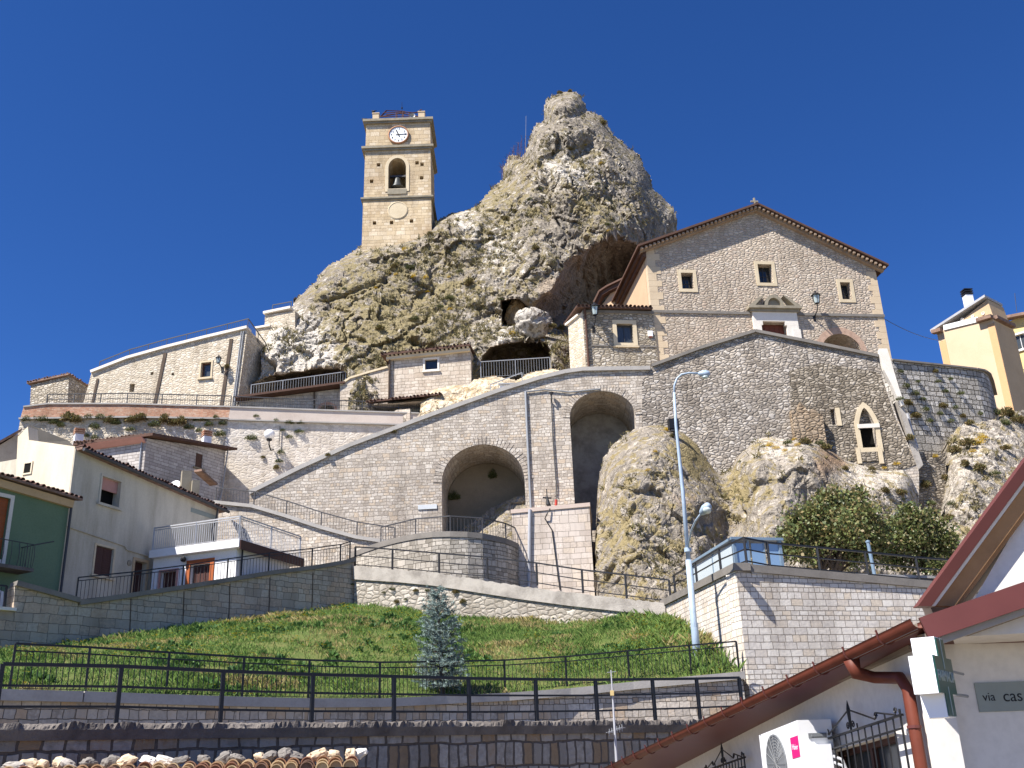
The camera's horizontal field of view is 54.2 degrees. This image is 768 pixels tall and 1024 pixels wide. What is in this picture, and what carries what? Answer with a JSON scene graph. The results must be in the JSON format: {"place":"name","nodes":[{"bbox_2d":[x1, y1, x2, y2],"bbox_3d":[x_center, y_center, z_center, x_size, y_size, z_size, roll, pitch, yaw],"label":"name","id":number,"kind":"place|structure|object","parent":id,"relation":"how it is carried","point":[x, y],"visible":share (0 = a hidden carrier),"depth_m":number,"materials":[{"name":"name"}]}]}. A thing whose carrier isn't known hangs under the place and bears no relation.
{"place":"outdoors","nodes":[
{"label":"outdoors","id":0,"kind":"place"},
{"bbox_2d":[262,750,277,761],"bbox_3d":[-3.357,5.169,13.863,0.213,0.173,0.236,9,-24,-28],"label":"roof stone","id":1,"kind":"object","parent":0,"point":[271,755],"visible":0.94,"depth_m":13.80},
{"bbox_2d":[0,601,747,697],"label":"grass bank ground","id":2,"kind":"structure","parent":0,"point":[296,653],"depth_m":34.36,"materials":[{"name":"plant"}]},
{"bbox_2d":[0,580,80,647],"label":"lane wall","id":3,"kind":"structure","parent":2,"relation":"on","point":[31,613],"depth_m":40.06,"materials":[{"name":"grey stone"}]},
{"bbox_2d":[77,557,355,641],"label":"lane wall","id":4,"kind":"structure","parent":2,"relation":"on","point":[297,588],"depth_m":45.87,"materials":[{"name":"grey stone"}]},
{"bbox_2d":[75,541,350,599],"bbox_3d":[-13.272,8.625,46.832,13.882,4.289,0.056,18,-29,-42],"label":"railing","id":5,"kind":"object","parent":4,"relation":"on","point":[227,559],"visible":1,"depth_m":46.08,"materials":[{"name":"metal"}]},
{"bbox_2d":[5,605,675,694],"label":"weeds","id":6,"kind":"object","parent":2,"relation":"on","point":[402,624],"visible":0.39,"depth_m":36.23,"materials":[{"name":"green plant"}]},
{"bbox_2d":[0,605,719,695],"bbox_3d":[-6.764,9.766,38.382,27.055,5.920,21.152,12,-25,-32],"label":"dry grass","id":7,"kind":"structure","parent":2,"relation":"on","point":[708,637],"depth_m":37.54,"materials":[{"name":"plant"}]},
{"bbox_2d":[6,600,720,688],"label":"dandelions","id":8,"kind":"object","parent":2,"relation":"on","point":[322,644],"visible":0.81,"depth_m":37.07,"materials":[{"name":"yellow plant"}]},
{"bbox_2d":[411,585,471,693],"bbox_3d":[-2.206,7.977,31.456,1.922,3.403,2.036,-2,-21,0],"label":"blue spruce","id":9,"kind":"object","parent":2,"relation":"on","point":[438,653],"visible":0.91,"depth_m":31.23,"materials":[{"name":"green plant"}]},
{"bbox_2d":[353,566,665,623],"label":"road wall","id":10,"kind":"structure","parent":2,"relation":"on","point":[486,598],"depth_m":47.46,"materials":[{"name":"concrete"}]},
{"bbox_2d":[354,546,670,600],"bbox_3d":[-0.628,9.050,47.973,16.960,4.688,0.080,-12,-23,25],"label":"railing","id":11,"kind":"object","parent":10,"relation":"on","point":[392,558],"visible":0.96,"depth_m":47.50,"materials":[{"name":"metal"}]},
{"bbox_2d":[673,370,711,655],"bbox_3d":[7.133,4.496,36.244,1.742,11.739,2.969,-2,-21,0],"label":"street lamp","id":12,"kind":"object","parent":2,"relation":"on","point":[706,507],"visible":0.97,"depth_m":36.87,"materials":[{"name":"metal"}]},
{"bbox_2d":[252,92,676,410],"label":"crag hill","id":13,"kind":"structure","parent":0,"point":[591,262],"depth_m":86.05,"materials":[{"name":"stone"}]},
{"bbox_2d":[255,324,277,376],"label":"garden wall","id":14,"kind":"structure","parent":13,"relation":"on","point":[261,329],"depth_m":80.00,"materials":[{"name":"white stone"}]},
{"bbox_2d":[263,306,310,372],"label":"stone lookout","id":15,"kind":"object","parent":13,"relation":"on","point":[279,317],"visible":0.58,"depth_m":80.06,"materials":[{"name":"stone"}]},
{"bbox_2d":[235,381,344,409],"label":"cave front wall","id":16,"kind":"structure","parent":13,"relation":"on","point":[329,391],"depth_m":73.81,"materials":[{"name":"stone"}]},
{"bbox_2d":[250,371,345,393],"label":"railing","id":17,"kind":"object","parent":16,"relation":"on","point":[298,381],"visible":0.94,"depth_m":74.65,"materials":[{"name":"metal"}]},
{"bbox_2d":[340,365,388,409],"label":"ramp wall","id":18,"kind":"structure","parent":13,"relation":"on","point":[381,375],"depth_m":73.56,"materials":[{"name":"stone"}]},
{"bbox_2d":[361,111,436,251],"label":"clock tower","id":19,"kind":"structure","parent":13,"relation":"on","point":[406,146],"depth_m":93.24,"materials":[{"name":"stone"}]},
{"bbox_2d":[390,175,405,188],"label":"church bell","id":20,"kind":"object","parent":19,"relation":"hanging from","point":[397,183],"visible":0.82,"depth_m":93.53,"materials":[{"name":"grey metal"}]},
{"bbox_2d":[380,107,421,116],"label":"iron frame","id":21,"kind":"object","parent":19,"relation":"on","point":[400,112],"visible":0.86,"depth_m":98.04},
{"bbox_2d":[380,342,474,410],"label":"stone house","id":22,"kind":"structure","parent":13,"relation":"on","point":[419,371],"depth_m":72.91,"materials":[{"name":"beige stone"}]},
{"bbox_2d":[422,357,439,372],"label":"window","id":23,"kind":"structure","parent":22,"relation":"in","point":[430,365],"depth_m":73.20,"materials":[{"name":"white stone"}]},
{"bbox_2d":[256,89,676,410],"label":"scrub","id":24,"kind":"object","parent":13,"relation":"on","point":[489,329],"visible":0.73,"depth_m":84.78,"materials":[{"name":"plant"}]},
{"bbox_2d":[418,368,558,415],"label":"rock ledge","id":25,"kind":"object","parent":13,"relation":"attached to","point":[451,395],"visible":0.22,"depth_m":70.66,"materials":[{"name":"stone"}]},
{"bbox_2d":[480,357,550,376],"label":"railing","id":26,"kind":"object","parent":25,"relation":"on","point":[512,364],"visible":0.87,"depth_m":72.90,"materials":[{"name":"metal"}]},
{"bbox_2d":[505,299,525,325],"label":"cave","id":27,"kind":"structure","parent":13,"relation":"on","point":[514,306],"depth_m":82.00},
{"bbox_2d":[514,307,552,342],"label":"boulder","id":28,"kind":"object","parent":13,"relation":"on","point":[532,323],"visible":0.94,"depth_m":76.31,"materials":[{"name":"stone"}]},
{"bbox_2d":[459,494,525,539],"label":"staircase","id":29,"kind":"structure","parent":0,"point":[501,512],"depth_m":62.69,"materials":[{"name":"stone"}]},
{"bbox_2d":[0,0,1023,439],"label":"sky","id":30,"kind":"structure","parent":0,"point":[169,168],"materials":[{"name":"blue"}]},
{"bbox_2d":[594,410,1023,601],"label":"cliff","id":31,"kind":"structure","parent":0,"point":[653,494],"depth_m":56.84,"materials":[{"name":"stone"}]},
{"bbox_2d":[667,419,679,439],"bbox_3d":[9.789,2.818,60.444,0.620,1.410,0.350,2,-21,-11],"label":"flood light","id":32,"kind":"object","parent":31,"relation":"on","point":[671,425],"visible":0.83,"depth_m":60.38,"materials":[{"name":"black paint"}]},
{"bbox_2d":[595,409,1021,601],"bbox_3d":[21.506,6.595,57.279,36.365,17.675,13.411,2,-21,-10],"label":"scrub","id":33,"kind":"object","parent":31,"relation":"on","point":[724,496],"visible":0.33,"depth_m":57.38,"materials":[{"name":"plant"}]},
{"bbox_2d":[919,452,945,513],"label":"buttress","id":34,"kind":"structure","parent":31,"relation":"attached to","point":[932,469],"depth_m":61.40,"materials":[{"name":"stone"}]},
{"bbox_2d":[998,406,1015,416],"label":"wall plant","id":35,"kind":"object","parent":31,"relation":"on","point":[1007,411],"depth_m":66.75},
{"bbox_2d":[751,572,935,578],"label":"terrace floor","id":36,"kind":"structure","parent":0,"point":[922,576],"depth_m":37.43,"materials":[{"name":"stone"}]},
{"bbox_2d":[692,537,783,582],"bbox_3d":[9.140,7.669,40.855,2.218,1.865,5.508,1,-21,-9],"label":"glass kiosk","id":37,"kind":"object","parent":36,"relation":"on","point":[739,557],"visible":0.33,"depth_m":38.86,"materials":[{"name":"glass"}]},
{"bbox_2d":[775,481,901,573],"bbox_3d":[13.229,6.257,41.273,5.423,4.636,4.275,-8,-22,15],"label":"bush","id":38,"kind":"object","parent":36,"relation":"on","point":[843,529],"visible":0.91,"depth_m":40.72,"materials":[{"name":"green plant"}]},
{"bbox_2d":[872,499,964,575],"bbox_3d":[17.363,6.870,42.527,4.743,4.068,3.718,-2,-21,0],"label":"bush","id":39,"kind":"object","parent":36,"relation":"on","point":[921,533],"visible":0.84,"depth_m":41.99,"materials":[{"name":"green plant"}]},
{"bbox_3d":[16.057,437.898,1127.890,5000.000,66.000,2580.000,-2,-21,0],"label":"ground","id":40,"kind":"structure","parent":0,"visible":0},
{"bbox_2d":[0,428,21,461],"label":"grey house","id":41,"kind":"structure","parent":40,"relation":"on","point":[8,447],"depth_m":50.56,"materials":[{"name":"paint"}]},
{"bbox_2d":[0,472,82,606],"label":"green house","id":42,"kind":"structure","parent":40,"relation":"on","point":[33,519],"depth_m":43.28,"materials":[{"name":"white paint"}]},
{"bbox_2d":[0,492,14,563],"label":"balcony door","id":43,"kind":"structure","parent":42,"relation":"in","point":[3,502],"depth_m":42.42,"materials":[{"name":"brown wood"}]},
{"bbox_2d":[0,427,229,599],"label":"beige house","id":44,"kind":"structure","parent":40,"relation":"on","point":[121,511],"depth_m":47.76,"materials":[{"name":"beige paint"}]},
{"bbox_2d":[22,461,32,474],"bbox_3d":[-22.820,3.960,47.115,0.549,0.617,0.050,-10,-22,19],"label":"window","id":45,"kind":"structure","parent":44,"relation":"in","point":[27,466],"depth_m":47.11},
{"bbox_2d":[29,425,72,445],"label":"wall","id":46,"kind":"structure","parent":44,"relation":"on","point":[44,436],"depth_m":53.11,"materials":[{"name":"paint"}]},
{"bbox_2d":[90,543,115,580],"bbox_3d":[-19.164,8.343,46.904,0.280,1.576,1.509,-10,-22,19],"label":"window","id":47,"kind":"structure","parent":44,"relation":"in","point":[101,563],"depth_m":46.96,"materials":[{"name":"brown wood"}]},
{"bbox_2d":[96,473,122,510],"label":"window","id":48,"kind":"structure","parent":44,"relation":"in","point":[108,487],"depth_m":48.24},
{"bbox_2d":[132,562,141,591],"bbox_3d":[-18.468,9.986,48.839,0.080,2.565,0.836,-10,-22,19],"label":"door","id":49,"kind":"structure","parent":44,"relation":"in","point":[138,566],"depth_m":49.17,"materials":[{"name":"wood"}]},
{"bbox_2d":[180,470,191,490],"bbox_3d":[-18.079,5.575,55.394,0.520,1.519,0.350,9,-24,-27],"label":"flue","id":50,"kind":"object","parent":44,"relation":"on","point":[186,478],"visible":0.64,"depth_m":55.33,"materials":[{"name":"concrete"}]},
{"bbox_2d":[194,469,217,485],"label":"porch roof","id":51,"kind":"structure","parent":44,"relation":"on","point":[205,477],"depth_m":57.28,"materials":[{"name":"wood"}]},
{"bbox_2d":[18,403,230,444],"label":"terrace wall","id":52,"kind":"structure","parent":40,"relation":"on","point":[119,411],"depth_m":67.81,"materials":[{"name":"beige stone"}]},
{"bbox_2d":[27,372,87,404],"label":"stone hut","id":53,"kind":"object","parent":52,"relation":"on","point":[61,383],"visible":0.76,"depth_m":79.11,"materials":[{"name":"stone"}]},
{"bbox_2d":[46,393,231,405],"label":"railing","id":54,"kind":"object","parent":52,"relation":"on","point":[127,398],"visible":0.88,"depth_m":68.82,"materials":[{"name":"grey metal"}]},
{"bbox_2d":[73,427,237,500],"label":"grey block house","id":55,"kind":"structure","parent":40,"relation":"on","point":[166,457],"depth_m":61.50,"materials":[{"name":"stone"}]},
{"bbox_2d":[84,325,275,405],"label":"castle building","id":56,"kind":"structure","parent":40,"relation":"on","point":[190,366],"depth_m":75.65,"materials":[{"name":"white stone"}]},
{"bbox_2d":[99,318,265,365],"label":"railing","id":57,"kind":"object","parent":56,"relation":"on","point":[255,332],"visible":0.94,"depth_m":76.90,"materials":[{"name":"grey metal"}]},
{"bbox_2d":[197,360,212,379],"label":"window","id":58,"kind":"structure","parent":56,"relation":"in","point":[207,368],"depth_m":75.30,"materials":[{"name":"beige stone"}]},
{"bbox_2d":[4,755,370,767],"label":"tiled shed roof","id":59,"kind":"structure","parent":40,"relation":"on","point":[334,761],"depth_m":13.62,"materials":[{"name":"tile"}]},
{"bbox_2d":[79,757,98,767],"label":"roof stone","id":60,"kind":"object","parent":59,"relation":"on","point":[90,762],"visible":0.88,"depth_m":13.63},
{"bbox_2d":[100,754,119,767],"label":"roof stone","id":61,"kind":"object","parent":59,"relation":"on","point":[110,760],"visible":0.8,"depth_m":13.74,"materials":[{"name":"stone"}]},
{"bbox_2d":[117,754,137,767],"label":"roof stone","id":62,"kind":"object","parent":59,"relation":"on","point":[123,760],"visible":0.86,"depth_m":13.71,"materials":[{"name":"stone"}]},
{"bbox_2d":[156,755,173,765],"bbox_3d":[-4.799,5.211,13.835,0.266,0.164,0.194,-2,-21,0],"label":"roof stone","id":63,"kind":"object","parent":59,"relation":"on","point":[166,760],"visible":0.82,"depth_m":13.76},
{"bbox_2d":[215,750,231,764],"bbox_3d":[-4.006,5.205,13.928,0.262,0.194,0.164,-2,-21,0],"label":"roof stone","id":64,"kind":"object","parent":59,"relation":"on","point":[223,757],"visible":0.69,"depth_m":13.88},
{"bbox_2d":[253,752,263,761],"bbox_3d":[-3.502,5.195,13.912,0.210,0.137,0.170,-2,-21,0],"label":"roof stone","id":65,"kind":"object","parent":59,"relation":"on","point":[258,756],"visible":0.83,"depth_m":13.86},
{"bbox_2d":[275,747,292,761],"bbox_3d":[-3.161,5.176,13.927,0.282,0.220,0.201,-2,-21,0],"label":"roof stone","id":66,"kind":"object","parent":59,"relation":"on","point":[284,753],"visible":0.73,"depth_m":13.87,"materials":[{"name":"stone"}]},
{"bbox_2d":[306,747,328,761],"bbox_3d":[-2.722,5.205,14.031,0.336,0.198,0.187,-2,-21,0],"label":"roof stone","id":67,"kind":"object","parent":59,"relation":"on","point":[314,755],"visible":0.67,"depth_m":13.99,"materials":[{"name":"stone"}]},
{"bbox_2d":[149,539,302,589],"bbox_3d":[-14.280,11.010,49.918,5.340,5.037,5.550,-10,-22,19],"label":"white annex","id":68,"kind":"object","parent":40,"relation":"on","point":[188,554],"visible":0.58,"depth_m":48.49,"materials":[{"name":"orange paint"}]},
{"bbox_2d":[157,568,178,588],"bbox_3d":[-16.696,9.686,48.786,1.165,1.250,0.350,-10,-22,19],"label":"door","id":69,"kind":"structure","parent":68,"relation":"in","point":[171,578],"depth_m":48.90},
{"bbox_2d":[185,558,214,583],"bbox_3d":[-14.974,9.326,48.194,1.614,1.718,0.350,-10,-22,19],"label":"door","id":70,"kind":"structure","parent":68,"relation":"in","point":[210,567],"depth_m":48.32,"materials":[{"name":"orange wood"}]},
{"bbox_2d":[152,516,300,556],"bbox_3d":[-13.681,7.494,49.446,7.373,1.150,3.719,7,-23,-23],"label":"railing","id":71,"kind":"object","parent":68,"relation":"on","point":[270,536],"visible":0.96,"depth_m":49.02,"materials":[{"name":"metal"}]},
{"bbox_2d":[213,500,384,567],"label":"ramp parapet","id":72,"kind":"structure","parent":40,"relation":"on","point":[312,535],"depth_m":57.94,"materials":[{"name":"stone"}]},
{"bbox_2d":[215,487,394,539],"bbox_3d":[-12.176,7.671,58.480,10.907,4.038,0.060,-4,-21,5],"label":"railing","id":73,"kind":"object","parent":72,"relation":"on","point":[248,491],"visible":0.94,"depth_m":58.67,"materials":[{"name":"grey metal"}]},
{"bbox_2d":[222,406,419,503],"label":"terrace wall","id":74,"kind":"structure","parent":40,"relation":"on","point":[324,432],"depth_m":68.62,"materials":[{"name":"stone"}]},
{"bbox_2d":[264,429,279,450],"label":"globe lamp","id":75,"kind":"object","parent":74,"relation":"attached to","point":[269,434],"visible":1,"depth_m":67.30,"materials":[{"name":"glass"}]},
{"bbox_2d":[232,396,419,411],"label":"railing","id":76,"kind":"object","parent":74,"relation":"on","point":[341,405],"visible":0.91,"depth_m":70.13,"materials":[{"name":"grey metal"}]},
{"bbox_2d":[366,392,441,421],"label":"tiled lean to","id":77,"kind":"object","parent":74,"relation":"on","point":[412,408],"visible":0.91,"depth_m":70.92,"materials":[{"name":"tile"}]},
{"bbox_2d":[0,719,702,767],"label":"street wall","id":78,"kind":"structure","parent":40,"relation":"on","point":[565,743],"depth_m":18.68,"materials":[{"name":"stone"}]},
{"bbox_2d":[0,662,742,722],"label":"street railing","id":79,"kind":"object","parent":78,"relation":"on","point":[119,686],"visible":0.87,"depth_m":18.86,"materials":[{"name":"metal"}]},
{"bbox_2d":[0,671,745,723],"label":"grass wall","id":80,"kind":"structure","parent":40,"relation":"on","point":[155,716],"depth_m":28.46,"materials":[{"name":"grey stone"}]},
{"bbox_2d":[8,641,739,697],"bbox_3d":[-2.426,8.315,29.465,22.584,1.896,2.397,11,-24,-30],"label":"railing","id":81,"kind":"object","parent":80,"relation":"on","point":[89,654],"visible":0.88,"depth_m":27.61,"materials":[{"name":"metal"}]},
{"bbox_2d":[351,531,519,585],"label":"curved wall","id":82,"kind":"structure","parent":40,"relation":"on","point":[468,543],"depth_m":53.08,"materials":[{"name":"stone"}]},
{"bbox_2d":[380,515,514,541],"bbox_3d":[-3.164,8.036,54.755,7.970,1.228,3.144,1,-21,-8],"label":"railing","id":83,"kind":"object","parent":82,"relation":"on","point":[450,516],"visible":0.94,"depth_m":54.25,"materials":[{"name":"grey metal"}]},
{"bbox_2d":[511,502,594,595],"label":"stone pier","id":84,"kind":"structure","parent":40,"relation":"on","point":[570,525],"depth_m":55.43,"materials":[{"name":"stone"}]},
{"bbox_2d":[527,509,531,586],"bbox_3d":[0.959,9.395,55.289,0.458,5.008,0.199,-4,-21,5],"label":"pipe","id":85,"kind":"object","parent":84,"relation":"attached to","point":[529,547],"visible":0.69,"depth_m":55.30,"materials":[{"name":"metal"}]},
{"bbox_2d":[249,329,922,554],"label":"stair retaining wall","id":86,"kind":"structure","parent":40,"relation":"on","point":[756,384],"depth_m":62.83,"materials":[{"name":"stone"}]},
{"bbox_2d":[524,391,531,507],"bbox_3d":[1.005,4.060,62.194,0.200,7.677,0.165,-2,-21,0],"label":"pipe","id":87,"kind":"object","parent":86,"relation":"attached to","point":[528,454],"visible":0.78,"depth_m":62.09,"materials":[{"name":"metal"}]},
{"bbox_2d":[526,388,599,392],"bbox_3d":[3.174,0.416,63.505,4.839,0.340,0.097,-3,-21,1],"label":"pipe","id":88,"kind":"object","parent":86,"relation":"attached to","point":[563,391],"visible":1,"depth_m":63.46,"materials":[{"name":"metal"}]},
{"bbox_2d":[563,304,657,367],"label":"stone annex","id":89,"kind":"object","parent":86,"relation":"on","point":[619,337],"visible":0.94,"depth_m":69.27,"materials":[{"name":"beige stone"}]},
{"bbox_2d":[612,320,638,347],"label":"window","id":90,"kind":"structure","parent":89,"relation":"in","point":[622,334],"depth_m":69.46,"materials":[{"name":"beige stone"}]},
{"bbox_2d":[854,402,883,463],"bbox_3d":[21.951,3.090,62.093,1.678,4.045,0.682,-2,-21,0],"label":"gothic window","id":91,"kind":"structure","parent":86,"relation":"in","point":[866,450],"depth_m":61.93,"materials":[{"name":"beige stone"}]},
{"bbox_2d":[593,198,891,360],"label":"church","id":92,"kind":"structure","parent":40,"relation":"on","point":[756,265],"depth_m":72.22,"materials":[{"name":"beige stone"}]},
{"bbox_2d":[677,269,697,291],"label":"window","id":93,"kind":"structure","parent":92,"relation":"in","point":[684,282],"depth_m":71.71,"materials":[{"name":"beige stone"}]},
{"bbox_2d":[754,261,777,285],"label":"window","id":94,"kind":"structure","parent":92,"relation":"in","point":[762,274],"depth_m":72.74,"materials":[{"name":"beige stone"}]},
{"bbox_2d":[762,325,784,334],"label":"door","id":95,"kind":"structure","parent":92,"relation":"in","point":[779,329],"depth_m":71.40,"materials":[{"name":"red wood"}]},
{"bbox_2d":[836,279,855,302],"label":"window","id":96,"kind":"structure","parent":92,"relation":"in","point":[842,290],"depth_m":72.88,"materials":[{"name":"beige stone"}]},
{"bbox_2d":[601,458,1023,767],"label":"pharmacy building","id":97,"kind":"structure","parent":40,"relation":"on","point":[981,635],"depth_m":7.28,"materials":[{"name":"paint"}]},
{"bbox_2d":[606,670,624,761],"bbox_3d":[1.526,4.854,14.478,0.120,1.368,0.551,-14,-24,29],"label":"tv aerial","id":98,"kind":"object","parent":97,"relation":"attached to","point":[615,729],"visible":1,"depth_m":14.40,"materials":[{"name":"grey paint"}]},
{"bbox_2d":[704,743,745,767],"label":"window grille","id":99,"kind":"object","parent":97,"relation":"attached to","point":[723,759],"depth_m":11.27,"materials":[{"name":"metal"}]},
{"bbox_2d":[759,719,846,767],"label":"air conditioner","id":100,"kind":"object","parent":97,"relation":"attached to","point":[802,744],"visible":1,"depth_m":8.62,"materials":[{"name":"metal"}]},
{"bbox_2d":[827,701,909,767],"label":"window grille","id":101,"kind":"object","parent":97,"relation":"attached to","point":[849,723],"depth_m":7.83,"materials":[{"name":"metal"}]},
{"bbox_2d":[838,735,901,767],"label":"window","id":102,"kind":"structure","parent":97,"relation":"in","point":[894,753],"depth_m":8.19,"materials":[{"name":"grey glass"}]},
{"bbox_2d":[908,636,968,718],"bbox_3d":[2.862,1.959,6.624,0.157,0.490,1.040,-16,-25,32],"label":"pharmacy cross","id":103,"kind":"object","parent":97,"relation":"attached to","point":[932,676],"visible":1,"depth_m":6.28,"materials":[{"name":"white metal"}]},
{"bbox_2d":[974,681,1023,711],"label":"street sign","id":104,"kind":"object","parent":97,"relation":"attached to","point":[998,696],"visible":1,"depth_m":7.21,"materials":[{"name":"metal"}]},
{"bbox_2d":[659,563,981,698],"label":"terrace retaining wall","id":105,"kind":"structure","parent":40,"relation":"on","point":[777,624],"depth_m":35.62,"materials":[{"name":"stone"}]},
{"bbox_2d":[673,537,948,592],"bbox_3d":[10.810,6.951,37.811,11.710,1.683,6.425,-12,-23,24],"label":"railing","id":106,"kind":"object","parent":105,"relation":"on","point":[768,553],"visible":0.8,"depth_m":36.97,"materials":[{"name":"metal"}]},
{"bbox_2d":[880,359,998,452],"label":"bastion wall","id":107,"kind":"structure","parent":40,"relation":"on","point":[977,386],"depth_m":67.67,"materials":[{"name":"grey stone"}]},
{"bbox_2d":[930,288,1023,415],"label":"yellow house","id":108,"kind":"structure","parent":40,"relation":"on","point":[979,333],"depth_m":82.80,"materials":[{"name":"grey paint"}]},
{"bbox_2d":[1006,312,1023,369],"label":"yellow house","id":109,"kind":"structure","parent":40,"relation":"on","point":[1017,319],"depth_m":87.79,"materials":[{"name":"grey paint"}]},
{"bbox_2d":[1015,331,1023,351],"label":"window","id":110,"kind":"structure","parent":109,"relation":"in","point":[1020,338],"depth_m":87.71,"materials":[{"name":"grey glass"}]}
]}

